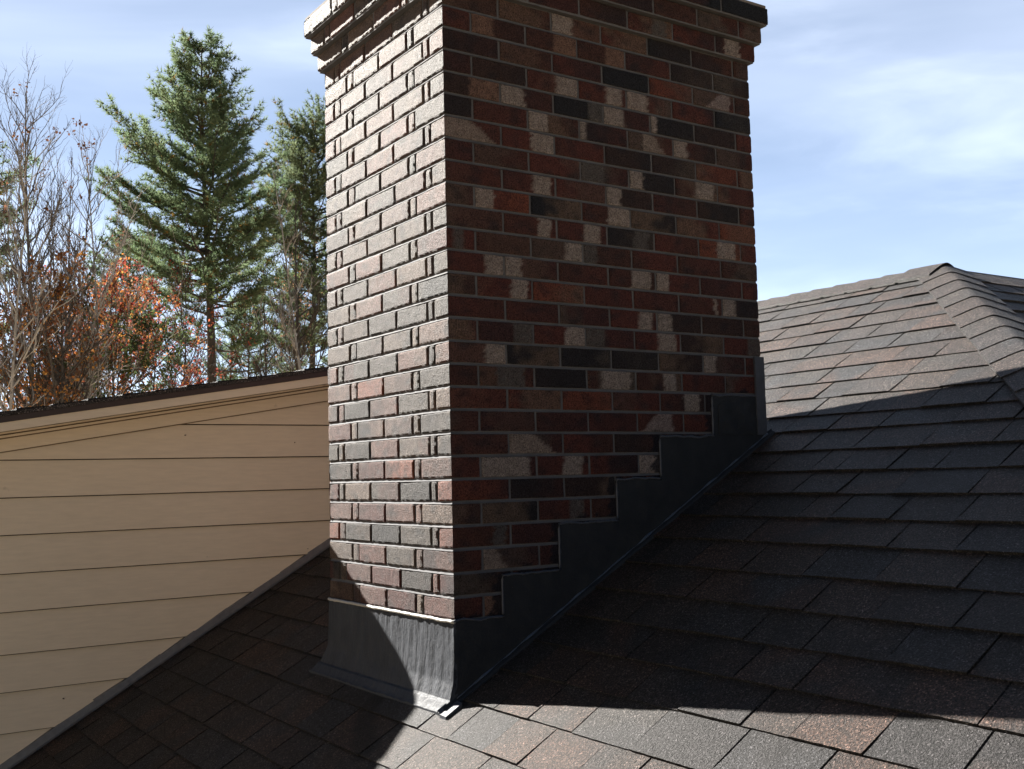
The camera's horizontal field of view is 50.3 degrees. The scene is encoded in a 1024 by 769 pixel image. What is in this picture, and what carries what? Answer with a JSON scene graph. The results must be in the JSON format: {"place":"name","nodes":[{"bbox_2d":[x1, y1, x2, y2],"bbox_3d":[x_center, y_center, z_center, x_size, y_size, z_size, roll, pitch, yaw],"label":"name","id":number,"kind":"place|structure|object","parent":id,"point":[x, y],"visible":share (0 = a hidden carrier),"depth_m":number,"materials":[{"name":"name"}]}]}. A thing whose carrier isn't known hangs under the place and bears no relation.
{"place":"outdoors","nodes":[
{"label":"outdoors","id":0,"kind":"place"},
{"bbox_2d":[0,141,42,377],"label":"pine tree","id":1,"kind":"object","parent":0,"point":[31,158],"visible":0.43,"depth_m":24.51,"materials":[{"name":"green plant"}]},
{"bbox_2d":[0,109,93,410],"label":"birch tree","id":2,"kind":"object","parent":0,"point":[13,357],"visible":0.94,"depth_m":20.02,"materials":[{"name":"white plant"}]},
{"bbox_2d":[26,170,86,394],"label":"bare tree","id":3,"kind":"object","parent":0,"point":[53,231],"visible":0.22,"depth_m":25.33,"materials":[{"name":"brown plant"}]},
{"bbox_2d":[0,47,117,410],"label":"birch tree","id":4,"kind":"object","parent":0,"point":[54,214],"visible":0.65,"depth_m":22.15,"materials":[{"name":"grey plant"}]},
{"bbox_2d":[0,287,117,409],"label":"maple tree","id":5,"kind":"object","parent":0,"point":[11,330],"visible":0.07,"depth_m":22.88,"materials":[{"name":"orange plant"}]},
{"bbox_2d":[39,146,85,396],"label":"bare tree","id":6,"kind":"object","parent":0,"point":[77,181],"visible":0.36,"depth_m":24.28,"materials":[{"name":"brown plant"}]},
{"bbox_2d":[0,265,135,396],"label":"maple tree","id":7,"kind":"object","parent":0,"point":[39,313],"visible":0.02,"depth_m":27.79,"materials":[{"name":"orange plant"}]},
{"bbox_2d":[12,244,141,407],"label":"oak tree","id":8,"kind":"object","parent":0,"point":[51,369],"visible":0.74,"depth_m":20.60,"materials":[{"name":"brown plant"}]},
{"bbox_2d":[0,284,157,410],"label":"maple tree","id":9,"kind":"object","parent":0,"point":[99,321],"visible":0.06,"depth_m":25.25,"materials":[{"name":"orange plant"}]},
{"bbox_2d":[36,130,143,396],"bbox_3d":[-10.463,1.014,26.496,2.884,15.032,2.489,2,-6,-34],"label":"bare tree","id":10,"kind":"object","parent":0,"point":[90,184],"visible":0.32,"depth_m":27.30,"materials":[{"name":"brown plant"}]},
{"bbox_2d":[32,187,154,400],"bbox_3d":[-8.697,2.060,20.969,3.458,11.951,1.825,0,-5,-20],"label":"birch tree","id":11,"kind":"object","parent":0,"point":[114,264],"visible":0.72,"depth_m":21.38,"materials":[{"name":"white plant"}]},
{"bbox_2d":[0,260,224,402],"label":"green shrub","id":12,"kind":"object","parent":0,"point":[133,340],"visible":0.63,"depth_m":22.61,"materials":[{"name":"green plant"}]},
{"bbox_2d":[27,117,203,399],"bbox_3d":[-8.734,1.109,23.176,3.570,14.200,3.078,-3,-5,14],"label":"birch tree","id":13,"kind":"object","parent":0,"point":[94,274],"visible":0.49,"depth_m":23.60,"materials":[{"name":"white plant"}]},
{"bbox_2d":[67,222,176,391],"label":"maple tree","id":14,"kind":"object","parent":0,"point":[147,273],"visible":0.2,"depth_m":37.67,"materials":[{"name":"orange plant"}]},
{"bbox_2d":[34,253,227,399],"bbox_3d":[-8.695,2.591,23.953,3.106,11.374,4.648,-3,-5,14],"label":"maple tree","id":15,"kind":"object","parent":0,"point":[122,307],"visible":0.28,"depth_m":24.59,"materials":[{"name":"orange plant"}]},
{"bbox_2d":[97,259,263,394],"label":"maple tree","id":16,"kind":"object","parent":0,"point":[185,381],"visible":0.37,"depth_m":27.67,"materials":[{"name":"orange plant"}]},
{"bbox_2d":[103,267,266,393],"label":"maple tree","id":17,"kind":"object","parent":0,"point":[232,353],"visible":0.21,"depth_m":33.23,"materials":[{"name":"orange plant"}]},
{"bbox_2d":[144,238,230,388],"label":"bare tree","id":18,"kind":"object","parent":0,"point":[185,291],"visible":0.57,"depth_m":28.97,"materials":[{"name":"brown plant"}]},
{"bbox_2d":[81,25,302,386],"bbox_3d":[-8.950,-0.795,31.017,5.882,19.319,6.351,-1,-5,-5],"label":"pine tree","id":19,"kind":"object","parent":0,"point":[218,152],"visible":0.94,"depth_m":30.52,"materials":[{"name":"green plant"}]},
{"bbox_2d":[139,255,327,389],"bbox_3d":[-9.187,2.132,34.310,6.881,14.050,7.467,-2,-5,3],"label":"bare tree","id":20,"kind":"object","parent":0,"point":[231,343],"visible":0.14,"depth_m":34.97,"materials":[{"name":"brown plant"}]},
{"bbox_2d":[159,249,328,382],"bbox_3d":[-6.868,2.158,31.939,6.931,13.480,8.432,2,-6,-34],"label":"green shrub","id":21,"kind":"object","parent":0,"point":[243,328],"visible":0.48,"depth_m":31.98,"materials":[{"name":"green plant"}]},
{"bbox_2d":[162,206,325,381],"bbox_3d":[-7.328,1.727,33.331,5.955,14.599,4.133,-2,-5,9],"label":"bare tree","id":22,"kind":"object","parent":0,"point":[265,355],"visible":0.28,"depth_m":33.33,"materials":[{"name":"brown plant"}]},
{"bbox_2d":[201,298,309,380],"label":"pine tree","id":23,"kind":"object","parent":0,"point":[223,330],"visible":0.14,"depth_m":42.37,"materials":[{"name":"green plant"}]},
{"bbox_2d":[243,179,328,375],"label":"bare tree","id":24,"kind":"object","parent":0,"point":[315,313],"visible":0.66,"depth_m":29.58,"materials":[{"name":"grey plant"}]},
{"bbox_2d":[249,161,325,372],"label":"birch tree","id":25,"kind":"object","parent":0,"point":[294,344],"visible":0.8,"depth_m":25.85,"materials":[{"name":"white plant"}]},
{"bbox_2d":[248,89,328,371],"bbox_3d":[-6.768,-0.348,36.612,4.263,19.266,4.286,-5,-6,39],"label":"pine tree","id":26,"kind":"object","parent":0,"point":[308,153],"visible":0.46,"depth_m":36.26,"materials":[{"name":"green plant"}]},
{"bbox_2d":[0,0,1023,768],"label":"house","id":27,"kind":"structure","parent":0,"point":[574,444],"depth_m":3.50,"materials":[{"name":"brick"}]},
{"bbox_2d":[0,0,1023,410],"label":"sky","id":28,"kind":"structure","parent":0,"point":[887,136],"materials":[{"name":"blue"}]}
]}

